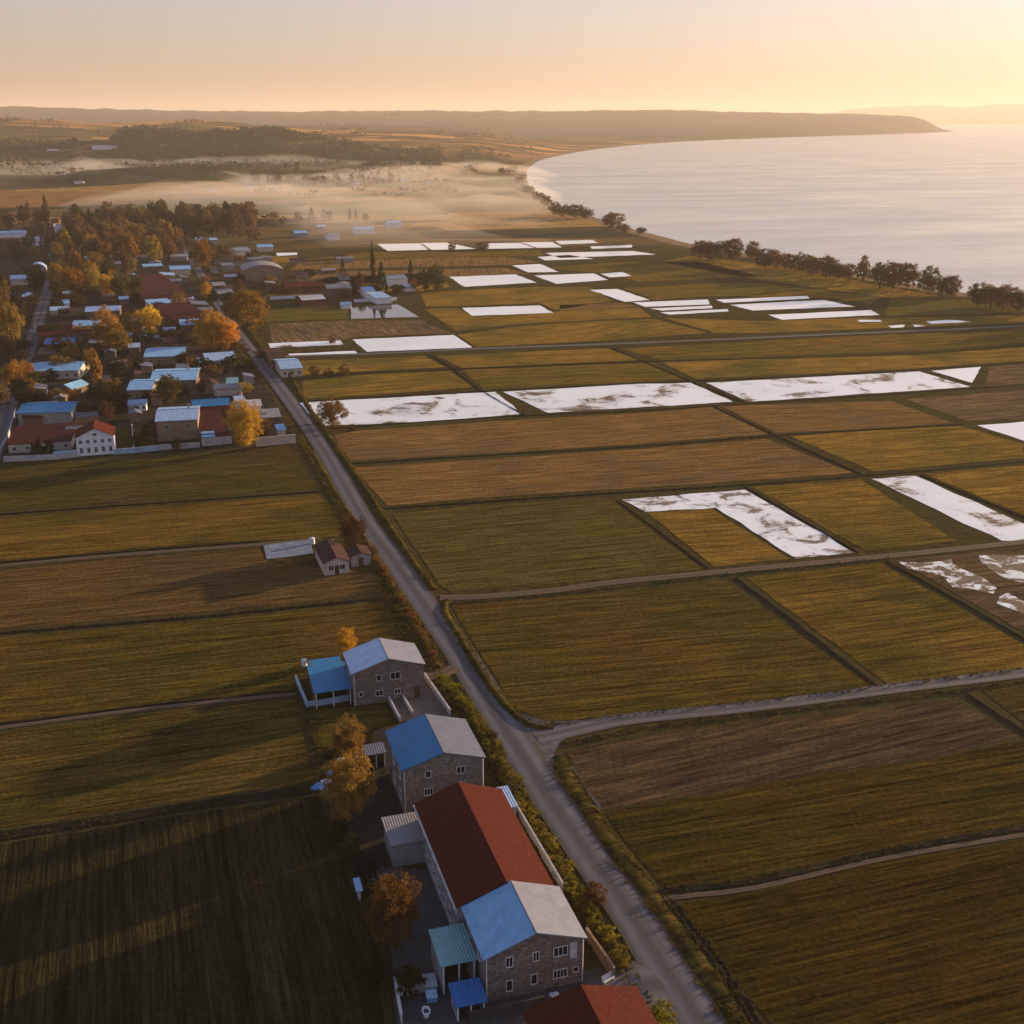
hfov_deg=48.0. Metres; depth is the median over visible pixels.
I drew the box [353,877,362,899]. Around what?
kennel
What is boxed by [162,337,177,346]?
village shed
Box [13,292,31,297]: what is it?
village house
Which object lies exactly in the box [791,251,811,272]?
shore tree
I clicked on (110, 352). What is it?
village shed
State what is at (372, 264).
slender tree
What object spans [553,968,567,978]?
window
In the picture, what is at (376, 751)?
lean to
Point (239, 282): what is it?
leafy tree
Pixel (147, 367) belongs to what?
village shed
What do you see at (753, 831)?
field
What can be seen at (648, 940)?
road
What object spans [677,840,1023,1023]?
field
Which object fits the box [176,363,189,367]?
village shed
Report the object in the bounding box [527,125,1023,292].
sea
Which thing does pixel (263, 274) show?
barn door
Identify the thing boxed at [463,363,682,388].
field
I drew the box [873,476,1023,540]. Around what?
flooded paddy
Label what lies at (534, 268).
flooded paddy
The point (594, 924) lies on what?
hedge shrub
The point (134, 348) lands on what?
village shed
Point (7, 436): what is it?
garden wall
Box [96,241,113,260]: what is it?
woodland tree
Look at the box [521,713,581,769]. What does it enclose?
road junction
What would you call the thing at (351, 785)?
autumn tree
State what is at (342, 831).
dark shrub
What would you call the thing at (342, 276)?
village shed
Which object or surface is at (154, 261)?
village shed
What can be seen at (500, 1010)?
garden wall
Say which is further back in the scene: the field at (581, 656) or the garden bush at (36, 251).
the garden bush at (36, 251)
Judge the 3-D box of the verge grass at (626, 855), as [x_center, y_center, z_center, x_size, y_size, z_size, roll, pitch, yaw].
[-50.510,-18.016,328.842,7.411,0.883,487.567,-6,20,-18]
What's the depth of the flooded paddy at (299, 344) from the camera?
482.60 m
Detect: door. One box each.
[260,273,266,281]
[335,565,338,574]
[359,557,363,565]
[414,686,419,696]
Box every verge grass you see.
[238,317,751,1023]
[292,430,662,1022]
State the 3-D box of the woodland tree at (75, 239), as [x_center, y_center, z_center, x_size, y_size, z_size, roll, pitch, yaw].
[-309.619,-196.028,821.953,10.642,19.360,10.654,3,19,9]
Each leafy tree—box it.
[0,209,16,229]
[0,335,16,361]
[0,381,11,409]
[8,283,30,316]
[8,376,29,403]
[15,204,29,226]
[21,233,35,248]
[21,263,45,289]
[30,209,44,227]
[49,233,66,249]
[109,272,132,298]
[124,274,145,299]
[153,374,182,404]
[220,301,232,316]
[233,279,243,293]
[354,270,364,289]
[416,267,432,289]
[426,264,446,291]
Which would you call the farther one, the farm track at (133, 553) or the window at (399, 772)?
the farm track at (133, 553)
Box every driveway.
[425,665,459,680]
[583,960,667,1011]
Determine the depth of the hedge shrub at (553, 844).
149.37 m
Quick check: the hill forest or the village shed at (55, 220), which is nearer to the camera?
the village shed at (55, 220)
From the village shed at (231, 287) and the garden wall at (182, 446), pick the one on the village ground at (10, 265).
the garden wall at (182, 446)
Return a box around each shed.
[0,240,15,245]
[22,415,42,424]
[29,262,46,272]
[34,383,47,395]
[43,335,76,350]
[46,222,54,226]
[50,306,66,314]
[51,218,59,222]
[54,391,68,401]
[58,379,88,396]
[61,299,69,308]
[63,290,73,299]
[65,425,82,431]
[72,333,83,343]
[76,399,98,415]
[76,411,96,416]
[76,416,98,424]
[88,339,104,347]
[92,145,117,149]
[94,370,110,381]
[103,293,118,300]
[104,347,116,357]
[106,261,120,268]
[113,360,127,373]
[118,296,128,303]
[118,332,132,340]
[127,399,147,410]
[128,342,139,353]
[128,408,142,421]
[133,370,145,378]
[138,334,160,346]
[140,252,151,257]
[140,362,152,372]
[142,263,162,270]
[145,298,169,309]
[149,260,161,263]
[150,392,161,405]
[159,272,174,278]
[161,319,174,327]
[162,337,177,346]
[163,327,175,336]
[169,278,181,285]
[170,254,187,260]
[175,249,184,253]
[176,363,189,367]
[180,275,188,282]
[185,354,203,363]
[189,300,208,306]
[197,307,212,315]
[201,431,214,438]
[203,378,219,393]
[204,189,215,191]
[206,340,221,351]
[209,265,218,272]
[210,281,225,288]
[212,255,229,261]
[213,258,232,264]
[213,288,232,298]
[213,383,242,395]
[217,262,234,270]
[223,274,237,281]
[223,286,238,294]
[226,377,237,382]
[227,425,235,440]
[233,395,244,408]
[234,259,249,265]
[242,372,253,383]
[243,279,257,286]
[244,185,256,188]
[245,399,261,411]
[247,257,262,261]
[257,408,280,425]
[262,255,272,261]
[264,280,275,288]
[274,424,286,435]
[289,257,306,263]
[294,270,307,277]
[307,661,352,708]
[309,656,341,665]
[316,225,325,230]
[320,268,335,273]
[334,253,344,258]
[335,256,352,262]
[337,272,350,279]
[340,302,351,308]
[366,291,391,303]
[381,812,424,867]
[402,284,417,291]
[448,977,487,1020]
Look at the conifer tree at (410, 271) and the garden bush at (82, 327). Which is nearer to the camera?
the garden bush at (82, 327)
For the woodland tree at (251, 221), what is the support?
on the ground at (488, 204)
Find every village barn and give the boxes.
[229,247,250,255]
[256,244,272,251]
[352,226,374,233]
[384,220,401,227]
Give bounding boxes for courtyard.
[36,347,82,354]
[190,369,233,394]
[263,540,312,558]
[372,850,464,1023]
[392,681,450,720]
[454,968,606,1023]
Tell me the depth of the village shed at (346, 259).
756.21 m
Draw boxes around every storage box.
[422,973,437,990]
[425,989,437,1003]
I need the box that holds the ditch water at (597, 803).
[572,764,602,809]
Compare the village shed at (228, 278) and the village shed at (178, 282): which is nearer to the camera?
the village shed at (178, 282)
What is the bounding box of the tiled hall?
[413,781,553,924]
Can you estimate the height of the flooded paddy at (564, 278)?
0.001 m
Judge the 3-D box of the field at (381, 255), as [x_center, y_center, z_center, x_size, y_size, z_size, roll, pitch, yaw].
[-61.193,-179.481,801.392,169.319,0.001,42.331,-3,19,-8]
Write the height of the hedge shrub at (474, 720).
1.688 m
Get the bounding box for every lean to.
[362,742,386,768]
[496,785,518,814]
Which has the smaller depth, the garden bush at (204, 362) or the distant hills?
the garden bush at (204, 362)
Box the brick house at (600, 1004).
[522,984,657,1023]
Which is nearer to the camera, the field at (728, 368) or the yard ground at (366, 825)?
the yard ground at (366, 825)
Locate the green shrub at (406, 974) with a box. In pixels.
[392,962,428,998]
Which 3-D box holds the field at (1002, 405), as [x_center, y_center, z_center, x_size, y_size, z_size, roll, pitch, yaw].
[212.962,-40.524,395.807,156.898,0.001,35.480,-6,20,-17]
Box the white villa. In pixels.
[74,420,115,455]
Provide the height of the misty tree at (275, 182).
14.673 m
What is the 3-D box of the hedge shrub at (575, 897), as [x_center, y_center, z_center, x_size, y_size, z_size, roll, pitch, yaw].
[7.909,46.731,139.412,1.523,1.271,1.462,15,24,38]
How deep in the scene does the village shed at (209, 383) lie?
396.69 m
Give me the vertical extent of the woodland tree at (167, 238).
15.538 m
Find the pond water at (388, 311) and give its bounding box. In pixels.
[351,304,417,318]
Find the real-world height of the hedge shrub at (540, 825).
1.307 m
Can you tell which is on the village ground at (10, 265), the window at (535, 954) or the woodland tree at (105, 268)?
the woodland tree at (105, 268)
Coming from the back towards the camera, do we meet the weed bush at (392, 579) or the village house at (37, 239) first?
the village house at (37, 239)
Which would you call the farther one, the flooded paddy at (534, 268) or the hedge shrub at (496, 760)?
the flooded paddy at (534, 268)
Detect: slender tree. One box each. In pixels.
[25,200,31,223]
[41,194,50,225]
[88,350,102,385]
[92,379,111,411]
[370,240,375,274]
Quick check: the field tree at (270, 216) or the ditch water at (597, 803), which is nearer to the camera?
the ditch water at (597, 803)
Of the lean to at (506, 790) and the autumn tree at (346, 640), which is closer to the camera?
the lean to at (506, 790)
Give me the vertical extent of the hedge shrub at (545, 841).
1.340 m
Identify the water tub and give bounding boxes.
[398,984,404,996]
[422,1006,430,1018]
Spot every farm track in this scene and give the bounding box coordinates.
[0,536,320,566]
[0,692,295,728]
[663,832,1023,900]
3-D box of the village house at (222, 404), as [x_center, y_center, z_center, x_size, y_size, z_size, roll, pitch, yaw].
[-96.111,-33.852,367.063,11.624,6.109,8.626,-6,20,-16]
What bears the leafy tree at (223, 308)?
on the ground at (488, 204)
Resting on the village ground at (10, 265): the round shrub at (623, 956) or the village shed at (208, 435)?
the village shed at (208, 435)
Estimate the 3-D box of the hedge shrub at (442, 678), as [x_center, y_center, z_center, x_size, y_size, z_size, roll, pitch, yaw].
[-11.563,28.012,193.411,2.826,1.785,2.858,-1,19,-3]
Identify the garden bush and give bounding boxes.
[6,237,14,244]
[6,238,21,251]
[10,346,30,361]
[15,339,33,348]
[25,372,46,383]
[25,377,38,391]
[26,294,41,303]
[26,389,49,401]
[28,245,40,255]
[30,438,43,454]
[40,259,53,265]
[41,440,55,453]
[44,368,57,379]
[46,388,68,400]
[47,323,65,329]
[48,355,72,365]
[49,298,64,306]
[50,334,67,337]
[50,336,73,351]
[57,306,70,314]
[58,346,81,358]
[65,388,79,400]
[71,323,90,329]
[72,296,86,304]
[75,337,89,350]
[76,398,103,414]
[87,381,98,398]
[90,342,106,355]
[98,401,114,419]
[99,377,121,392]
[103,361,127,379]
[103,390,131,412]
[108,358,132,372]
[125,433,153,446]
[127,307,140,318]
[132,355,144,369]
[136,333,163,343]
[139,389,155,401]
[139,420,156,440]
[150,302,164,309]
[159,328,178,337]
[163,319,180,330]
[171,437,181,452]
[174,351,193,362]
[175,240,184,248]
[176,331,189,341]
[176,384,187,394]
[185,317,196,328]
[185,333,202,343]
[185,357,197,367]
[191,356,217,372]
[195,380,204,392]
[199,276,209,286]
[202,365,223,376]
[207,289,217,300]
[211,253,220,260]
[214,244,224,252]
[218,358,233,373]
[222,291,238,299]
[224,353,251,367]
[229,339,241,350]
[231,255,243,259]
[233,273,245,280]
[237,382,253,392]
[244,251,253,259]
[253,349,264,357]
[253,417,270,432]
[255,425,267,436]
[260,274,273,284]
[270,285,285,293]
[302,268,315,275]
[308,366,320,376]
[310,414,323,423]
[323,368,333,376]
[328,334,335,342]
[337,364,349,374]
[338,287,352,297]
[348,424,357,430]
[350,281,359,294]
[389,284,405,292]
[408,279,419,290]
[447,242,455,249]
[476,241,489,249]
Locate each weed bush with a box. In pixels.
[370,549,379,554]
[381,565,389,570]
[386,578,395,582]
[387,581,395,586]
[394,591,404,597]
[402,607,410,612]
[405,611,416,617]
[411,618,420,624]
[416,630,426,636]
[422,641,430,647]
[427,649,436,655]
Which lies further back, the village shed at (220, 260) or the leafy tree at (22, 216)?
the leafy tree at (22, 216)
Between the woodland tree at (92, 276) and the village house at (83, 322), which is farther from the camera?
the woodland tree at (92, 276)
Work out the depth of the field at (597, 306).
580.08 m
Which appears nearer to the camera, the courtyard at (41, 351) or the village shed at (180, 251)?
the courtyard at (41, 351)
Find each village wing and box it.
[7,422,77,452]
[197,409,228,443]
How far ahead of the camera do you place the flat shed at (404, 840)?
146.57 m
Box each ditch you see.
[0,490,323,514]
[0,540,261,562]
[0,596,383,633]
[0,690,295,725]
[0,784,316,840]
[299,346,1022,376]
[300,362,1023,401]
[327,384,1023,428]
[344,424,964,463]
[383,461,1023,508]
[429,354,527,416]
[613,348,743,401]
[617,501,708,568]
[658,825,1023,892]
[658,891,762,1023]
[712,406,774,434]
[733,577,878,685]
[745,487,858,552]
[777,436,860,473]
[885,561,1023,638]
[920,474,1023,517]
[964,694,1023,733]
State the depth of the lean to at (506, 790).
155.96 m
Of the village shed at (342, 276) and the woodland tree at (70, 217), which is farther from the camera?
the woodland tree at (70, 217)
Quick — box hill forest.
[0,123,445,170]
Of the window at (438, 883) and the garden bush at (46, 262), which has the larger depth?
the garden bush at (46, 262)
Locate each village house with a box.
[0,230,26,237]
[10,275,27,285]
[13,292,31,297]
[16,398,78,425]
[28,237,42,245]
[29,359,88,379]
[36,324,74,335]
[38,329,92,343]
[54,225,62,232]
[72,320,101,328]
[84,305,121,318]
[126,379,158,399]
[144,345,186,364]
[150,366,200,389]
[155,404,199,440]
[169,265,190,274]
[179,318,197,330]
[191,395,229,416]
[203,351,236,366]
[207,238,217,244]
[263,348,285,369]
[273,358,302,377]
[281,281,323,293]
[291,230,307,237]
[295,294,325,305]
[324,283,351,296]
[325,233,339,240]
[360,286,375,298]
[385,274,407,285]
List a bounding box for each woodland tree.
[49,241,64,262]
[49,278,59,294]
[51,279,65,298]
[52,258,69,268]
[54,225,72,250]
[55,269,68,288]
[60,210,73,224]
[61,213,73,225]
[62,248,69,264]
[63,223,73,242]
[64,213,83,224]
[64,238,80,253]
[67,248,82,268]
[68,203,83,214]
[69,217,86,239]
[71,225,84,250]
[71,260,81,272]
[75,208,85,221]
[77,223,100,242]
[79,233,98,255]
[82,265,100,291]
[85,209,90,222]
[85,251,104,272]
[87,214,99,228]
[87,235,105,250]
[90,209,105,226]
[90,240,100,252]
[91,235,100,251]
[93,219,106,235]
[94,221,111,242]
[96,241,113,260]
[98,230,110,242]
[99,259,118,282]
[100,201,112,211]
[102,207,114,215]
[102,216,113,225]
[107,267,118,278]
[108,225,125,242]
[108,240,126,260]
[109,210,121,223]
[114,203,127,216]
[114,215,130,232]
[114,233,127,253]
[120,230,139,256]
[121,252,132,263]
[121,254,137,274]
[122,212,134,222]
[125,207,132,220]
[127,221,145,248]
[129,231,141,253]
[132,207,146,224]
[136,233,144,254]
[138,223,149,237]
[139,209,150,219]
[142,235,163,260]
[145,200,155,214]
[149,228,166,250]
[151,200,170,226]
[153,221,170,239]
[156,218,173,242]
[157,230,170,247]
[162,241,177,258]
[163,212,179,227]
[163,221,173,242]
[172,228,177,241]
[173,226,183,239]
[174,205,193,232]
[175,202,193,222]
[180,220,187,234]
[189,209,200,218]
[189,216,200,232]
[192,203,204,215]
[200,208,216,234]
[207,220,216,234]
[208,202,222,211]
[210,207,224,233]
[217,244,224,253]
[218,211,235,235]
[219,204,245,235]
[221,200,227,208]
[223,203,234,211]
[225,248,231,254]
[232,201,247,223]
[238,202,257,225]
[239,213,250,228]
[241,209,252,227]
[245,201,258,220]
[245,213,256,229]
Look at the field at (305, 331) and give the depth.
517.00 m
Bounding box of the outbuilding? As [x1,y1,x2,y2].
[345,543,371,566]
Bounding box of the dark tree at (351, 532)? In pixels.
[334,515,367,546]
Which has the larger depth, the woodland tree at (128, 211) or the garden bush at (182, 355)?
the woodland tree at (128, 211)
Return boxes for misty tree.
[273,177,279,186]
[292,165,300,175]
[319,175,327,187]
[349,174,354,184]
[359,175,367,185]
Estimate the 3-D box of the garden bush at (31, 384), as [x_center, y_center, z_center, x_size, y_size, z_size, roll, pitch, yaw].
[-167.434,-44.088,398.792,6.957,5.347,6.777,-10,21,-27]
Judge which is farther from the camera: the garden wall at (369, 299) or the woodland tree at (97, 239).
the woodland tree at (97, 239)
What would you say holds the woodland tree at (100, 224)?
on the ground at (488, 204)
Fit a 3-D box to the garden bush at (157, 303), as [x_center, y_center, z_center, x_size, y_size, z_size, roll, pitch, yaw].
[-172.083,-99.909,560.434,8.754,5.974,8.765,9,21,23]
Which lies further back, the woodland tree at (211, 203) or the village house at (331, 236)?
the woodland tree at (211, 203)
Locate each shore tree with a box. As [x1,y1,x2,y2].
[524,186,534,196]
[543,197,551,207]
[548,201,561,214]
[554,205,573,215]
[565,204,584,217]
[578,207,594,217]
[599,212,625,230]
[617,224,631,232]
[636,227,646,233]
[689,240,707,258]
[696,240,717,260]
[710,240,730,259]
[721,237,745,261]
[744,241,761,262]
[752,248,777,267]
[760,247,790,268]
[777,252,797,270]
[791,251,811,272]
[803,256,823,275]
[812,253,841,277]
[828,262,850,278]
[840,263,856,280]
[854,254,870,281]
[867,261,892,287]
[881,260,907,288]
[894,262,921,289]
[917,265,943,293]
[930,274,954,296]
[940,274,962,297]
[965,281,992,306]
[979,285,1008,307]
[990,282,1019,308]
[1004,289,1023,310]
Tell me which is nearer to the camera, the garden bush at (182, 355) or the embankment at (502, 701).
the embankment at (502, 701)
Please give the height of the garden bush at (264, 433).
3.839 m
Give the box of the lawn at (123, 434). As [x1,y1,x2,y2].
[116,425,155,448]
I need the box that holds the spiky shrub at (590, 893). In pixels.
[582,881,609,906]
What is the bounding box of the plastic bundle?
[549,991,558,997]
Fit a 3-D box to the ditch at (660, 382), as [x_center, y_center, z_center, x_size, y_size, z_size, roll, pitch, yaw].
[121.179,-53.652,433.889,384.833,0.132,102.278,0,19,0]
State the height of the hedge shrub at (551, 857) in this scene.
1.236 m
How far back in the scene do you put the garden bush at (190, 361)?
427.75 m
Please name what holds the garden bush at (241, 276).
on the ground at (488, 204)
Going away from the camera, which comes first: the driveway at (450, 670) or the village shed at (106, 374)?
the driveway at (450, 670)
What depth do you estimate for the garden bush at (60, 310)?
547.80 m
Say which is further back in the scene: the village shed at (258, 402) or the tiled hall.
the village shed at (258, 402)
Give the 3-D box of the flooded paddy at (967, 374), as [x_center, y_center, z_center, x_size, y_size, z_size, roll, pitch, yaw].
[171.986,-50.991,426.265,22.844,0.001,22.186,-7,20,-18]
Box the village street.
[0,260,60,458]
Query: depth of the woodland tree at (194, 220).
930.19 m
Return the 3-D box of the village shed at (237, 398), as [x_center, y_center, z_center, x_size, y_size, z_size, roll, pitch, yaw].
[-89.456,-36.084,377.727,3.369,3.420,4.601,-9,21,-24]
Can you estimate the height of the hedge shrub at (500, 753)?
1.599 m
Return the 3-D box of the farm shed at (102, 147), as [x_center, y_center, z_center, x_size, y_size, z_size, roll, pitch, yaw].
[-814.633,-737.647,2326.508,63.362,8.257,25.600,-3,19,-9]
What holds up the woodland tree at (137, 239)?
on the village ground at (10, 265)
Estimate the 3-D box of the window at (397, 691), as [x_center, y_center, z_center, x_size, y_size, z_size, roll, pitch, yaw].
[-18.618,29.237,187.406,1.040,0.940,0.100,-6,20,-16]
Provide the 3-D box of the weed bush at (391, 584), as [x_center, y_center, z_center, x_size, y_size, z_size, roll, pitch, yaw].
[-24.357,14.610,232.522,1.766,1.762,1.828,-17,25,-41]
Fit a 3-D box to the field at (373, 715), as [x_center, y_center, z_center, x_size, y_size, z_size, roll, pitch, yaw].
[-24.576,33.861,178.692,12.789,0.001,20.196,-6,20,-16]
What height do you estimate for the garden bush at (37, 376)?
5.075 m
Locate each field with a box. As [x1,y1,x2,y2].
[0,450,317,510]
[0,495,346,560]
[0,550,384,628]
[0,602,407,722]
[0,699,313,827]
[0,796,384,1023]
[260,256,298,266]
[262,273,449,296]
[265,308,347,321]
[268,320,448,342]
[290,256,536,269]
[300,356,444,373]
[302,371,472,398]
[305,702,392,768]
[307,250,543,259]
[307,268,527,283]
[332,407,766,460]
[356,439,851,505]
[392,498,703,591]
[420,287,610,309]
[425,308,650,330]
[438,349,641,367]
[452,581,871,720]
[459,319,705,346]
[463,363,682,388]
[550,262,755,281]
[560,303,637,310]
[566,700,1017,809]
[606,741,1023,886]
[624,283,878,303]
[624,331,1023,359]
[648,509,789,566]
[662,256,937,297]
[663,347,1023,378]
[666,315,1023,332]
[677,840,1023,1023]
[722,401,951,432]
[747,563,1023,683]
[753,479,956,550]
[791,426,1023,470]
[885,300,1023,316]
[898,547,1023,630]
[907,390,1023,420]
[927,465,1023,514]
[983,683,1023,722]
[985,364,1023,385]
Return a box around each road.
[176,240,726,1023]
[264,325,1023,357]
[440,539,1023,599]
[531,667,1023,742]
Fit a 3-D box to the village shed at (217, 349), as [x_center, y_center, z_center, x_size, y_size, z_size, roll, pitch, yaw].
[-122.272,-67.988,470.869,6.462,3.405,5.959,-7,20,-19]
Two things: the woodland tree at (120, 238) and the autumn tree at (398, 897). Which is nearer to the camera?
the autumn tree at (398, 897)
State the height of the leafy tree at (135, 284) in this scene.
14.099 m
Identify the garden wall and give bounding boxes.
[0,408,15,452]
[3,452,77,461]
[53,450,76,453]
[113,445,159,454]
[160,442,199,449]
[201,436,231,445]
[255,434,295,446]
[270,295,297,299]
[295,675,351,707]
[354,297,396,302]
[388,696,400,722]
[393,977,402,1023]
[402,694,413,715]
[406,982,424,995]
[424,672,450,714]
[469,995,544,1021]
[516,807,563,891]
[585,927,615,978]
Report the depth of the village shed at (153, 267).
716.65 m
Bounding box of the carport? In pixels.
[428,923,477,994]
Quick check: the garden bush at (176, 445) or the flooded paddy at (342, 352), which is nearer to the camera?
the garden bush at (176, 445)
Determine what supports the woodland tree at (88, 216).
on the ground at (488, 204)
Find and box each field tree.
[259,214,279,221]
[269,211,279,219]
[279,216,286,223]
[293,212,301,220]
[308,207,315,220]
[320,209,328,219]
[326,211,332,220]
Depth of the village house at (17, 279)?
653.72 m
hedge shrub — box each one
[435,672,450,683]
[444,682,459,690]
[450,688,461,698]
[454,693,465,702]
[456,696,471,707]
[461,702,474,711]
[465,707,478,718]
[467,716,479,727]
[470,712,483,719]
[472,723,492,735]
[481,740,493,748]
[483,737,495,746]
[484,729,498,738]
[489,739,501,746]
[489,751,505,763]
[489,756,506,769]
[491,745,502,753]
[493,762,512,777]
[494,749,505,759]
[495,768,510,782]
[497,773,514,782]
[501,775,511,785]
[504,779,526,797]
[513,773,523,784]
[513,790,525,802]
[515,799,526,809]
[523,808,538,820]
[526,806,540,814]
[531,824,543,834]
[533,820,546,832]
[536,829,552,840]
[541,838,551,847]
[545,844,554,854]
[547,840,559,848]
[547,853,555,861]
[552,865,573,879]
[553,858,569,871]
[563,873,576,886]
[563,880,577,893]
[564,860,575,870]
[572,891,581,901]
[573,896,589,912]
[576,885,584,893]
[580,901,599,917]
[585,916,594,922]
[585,917,602,932]
[596,924,620,942]
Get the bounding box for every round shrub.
[610,943,630,968]
[650,998,679,1023]
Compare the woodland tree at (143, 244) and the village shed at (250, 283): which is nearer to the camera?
the village shed at (250, 283)
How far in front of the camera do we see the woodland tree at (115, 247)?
754.70 m
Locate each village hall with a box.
[121,273,191,305]
[155,302,204,324]
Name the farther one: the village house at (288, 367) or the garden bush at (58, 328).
the garden bush at (58, 328)
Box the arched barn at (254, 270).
[240,261,283,281]
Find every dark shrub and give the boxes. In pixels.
[322,746,336,760]
[327,820,349,843]
[338,831,365,863]
[350,857,370,882]
[362,728,375,744]
[363,882,380,900]
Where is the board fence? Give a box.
[60,313,85,317]
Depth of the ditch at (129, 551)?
252.15 m
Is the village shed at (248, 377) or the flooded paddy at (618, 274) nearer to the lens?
the village shed at (248, 377)
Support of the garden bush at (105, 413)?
on the village ground at (10, 265)
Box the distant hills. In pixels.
[838,103,1023,124]
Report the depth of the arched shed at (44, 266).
705.36 m
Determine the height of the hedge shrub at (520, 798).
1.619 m
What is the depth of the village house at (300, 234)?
914.12 m
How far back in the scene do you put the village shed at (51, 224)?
1000.45 m
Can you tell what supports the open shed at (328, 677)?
on the ground at (488, 204)
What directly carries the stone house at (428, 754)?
on the ground at (488, 204)
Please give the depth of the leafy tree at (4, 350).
446.01 m
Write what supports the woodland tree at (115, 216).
on the ground at (488, 204)
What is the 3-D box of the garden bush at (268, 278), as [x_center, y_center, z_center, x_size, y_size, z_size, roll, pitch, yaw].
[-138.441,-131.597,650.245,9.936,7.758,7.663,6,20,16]
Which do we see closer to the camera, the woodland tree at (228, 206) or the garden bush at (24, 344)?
the garden bush at (24, 344)
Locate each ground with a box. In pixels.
[0,106,1023,1023]
[0,251,295,460]
[338,728,398,1023]
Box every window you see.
[328,565,333,570]
[340,564,344,569]
[376,674,381,680]
[376,690,382,696]
[390,671,399,679]
[394,688,400,693]
[398,766,400,779]
[424,787,432,795]
[425,770,430,777]
[428,855,430,868]
[432,866,435,881]
[437,878,440,894]
[442,891,445,907]
[448,905,450,920]
[456,765,464,773]
[467,924,470,937]
[477,948,480,961]
[506,956,512,967]
[506,979,512,991]
[531,973,536,984]
[533,951,538,961]
[553,945,567,957]
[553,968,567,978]
[573,966,578,972]
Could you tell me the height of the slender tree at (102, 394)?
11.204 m
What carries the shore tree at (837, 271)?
on the ground at (488, 204)
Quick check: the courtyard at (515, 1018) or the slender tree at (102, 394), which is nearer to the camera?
the courtyard at (515, 1018)
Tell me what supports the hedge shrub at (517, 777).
on the ground at (488, 204)
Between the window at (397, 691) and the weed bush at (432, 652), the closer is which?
the window at (397, 691)
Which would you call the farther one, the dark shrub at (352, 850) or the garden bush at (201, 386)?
the garden bush at (201, 386)
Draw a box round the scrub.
[0,109,562,197]
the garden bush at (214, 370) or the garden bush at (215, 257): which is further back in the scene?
the garden bush at (215, 257)
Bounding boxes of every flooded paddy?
[268,340,343,347]
[276,252,296,255]
[289,351,356,354]
[300,392,519,424]
[352,335,470,351]
[378,243,427,250]
[422,243,473,249]
[450,274,534,286]
[463,305,552,315]
[484,243,533,248]
[504,383,732,412]
[512,264,557,271]
[521,242,560,247]
[534,273,606,283]
[539,255,591,259]
[547,251,653,257]
[556,240,597,243]
[590,245,631,248]
[592,289,648,301]
[602,272,630,276]
[624,490,854,558]
[633,299,708,306]
[651,306,711,310]
[661,309,727,314]
[708,371,969,401]
[718,296,808,302]
[733,300,853,310]
[770,310,878,319]
[858,320,881,321]
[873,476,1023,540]
[889,324,904,327]
[900,558,995,592]
[926,320,969,323]
[933,367,980,382]
[978,422,1023,440]
[979,554,1023,582]
[997,592,1023,612]
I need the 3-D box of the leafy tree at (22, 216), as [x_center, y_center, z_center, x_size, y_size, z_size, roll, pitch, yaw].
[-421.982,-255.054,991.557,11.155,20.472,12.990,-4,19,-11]
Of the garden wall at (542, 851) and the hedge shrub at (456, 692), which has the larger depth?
the hedge shrub at (456, 692)
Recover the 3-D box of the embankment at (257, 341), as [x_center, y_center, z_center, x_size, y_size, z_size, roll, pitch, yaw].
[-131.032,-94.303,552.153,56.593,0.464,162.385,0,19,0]
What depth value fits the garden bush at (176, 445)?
326.44 m
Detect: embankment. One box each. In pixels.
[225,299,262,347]
[288,376,437,589]
[310,451,441,667]
[440,599,552,729]
[553,755,750,1023]
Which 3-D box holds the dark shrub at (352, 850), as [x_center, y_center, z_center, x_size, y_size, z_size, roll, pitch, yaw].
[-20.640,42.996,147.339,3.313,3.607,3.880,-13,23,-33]
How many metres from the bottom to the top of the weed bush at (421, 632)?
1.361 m
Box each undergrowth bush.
[197,231,210,237]
[233,226,243,236]
[234,226,247,236]
[243,230,260,238]
[246,233,258,240]
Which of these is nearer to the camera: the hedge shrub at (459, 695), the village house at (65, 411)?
the hedge shrub at (459, 695)
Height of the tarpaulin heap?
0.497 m
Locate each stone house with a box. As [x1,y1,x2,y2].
[343,637,425,705]
[385,713,485,812]
[461,880,587,1002]
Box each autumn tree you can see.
[0,278,10,306]
[0,297,5,335]
[0,300,25,342]
[0,359,27,391]
[16,359,35,377]
[45,262,63,287]
[59,267,90,298]
[78,259,98,289]
[81,347,98,371]
[87,304,124,349]
[96,270,115,296]
[100,322,131,353]
[120,311,141,337]
[135,305,162,333]
[170,291,187,302]
[190,239,215,269]
[193,307,230,351]
[199,281,211,298]
[213,318,240,351]
[221,397,263,449]
[224,287,270,329]
[315,394,348,427]
[320,743,381,821]
[324,712,368,761]
[335,626,357,656]
[362,865,423,951]
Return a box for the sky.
[0,0,1023,113]
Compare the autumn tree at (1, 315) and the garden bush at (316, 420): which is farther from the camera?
the autumn tree at (1, 315)
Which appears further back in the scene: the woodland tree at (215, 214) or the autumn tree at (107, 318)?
the woodland tree at (215, 214)
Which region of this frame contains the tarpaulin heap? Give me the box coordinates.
[310,782,327,790]
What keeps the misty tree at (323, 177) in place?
on the ground at (488, 204)
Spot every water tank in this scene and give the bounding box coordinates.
[301,658,306,666]
[309,537,314,544]
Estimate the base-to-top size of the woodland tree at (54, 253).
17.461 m
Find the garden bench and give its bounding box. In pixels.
[602,971,613,984]
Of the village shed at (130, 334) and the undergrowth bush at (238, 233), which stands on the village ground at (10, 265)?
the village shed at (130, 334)
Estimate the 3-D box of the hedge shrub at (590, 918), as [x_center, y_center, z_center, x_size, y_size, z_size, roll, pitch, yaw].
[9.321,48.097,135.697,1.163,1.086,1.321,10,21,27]
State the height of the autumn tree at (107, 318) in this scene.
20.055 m
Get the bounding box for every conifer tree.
[37,224,50,249]
[340,258,345,272]
[369,270,378,289]
[375,262,387,291]
[407,260,414,281]
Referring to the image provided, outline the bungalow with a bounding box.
[313,538,350,575]

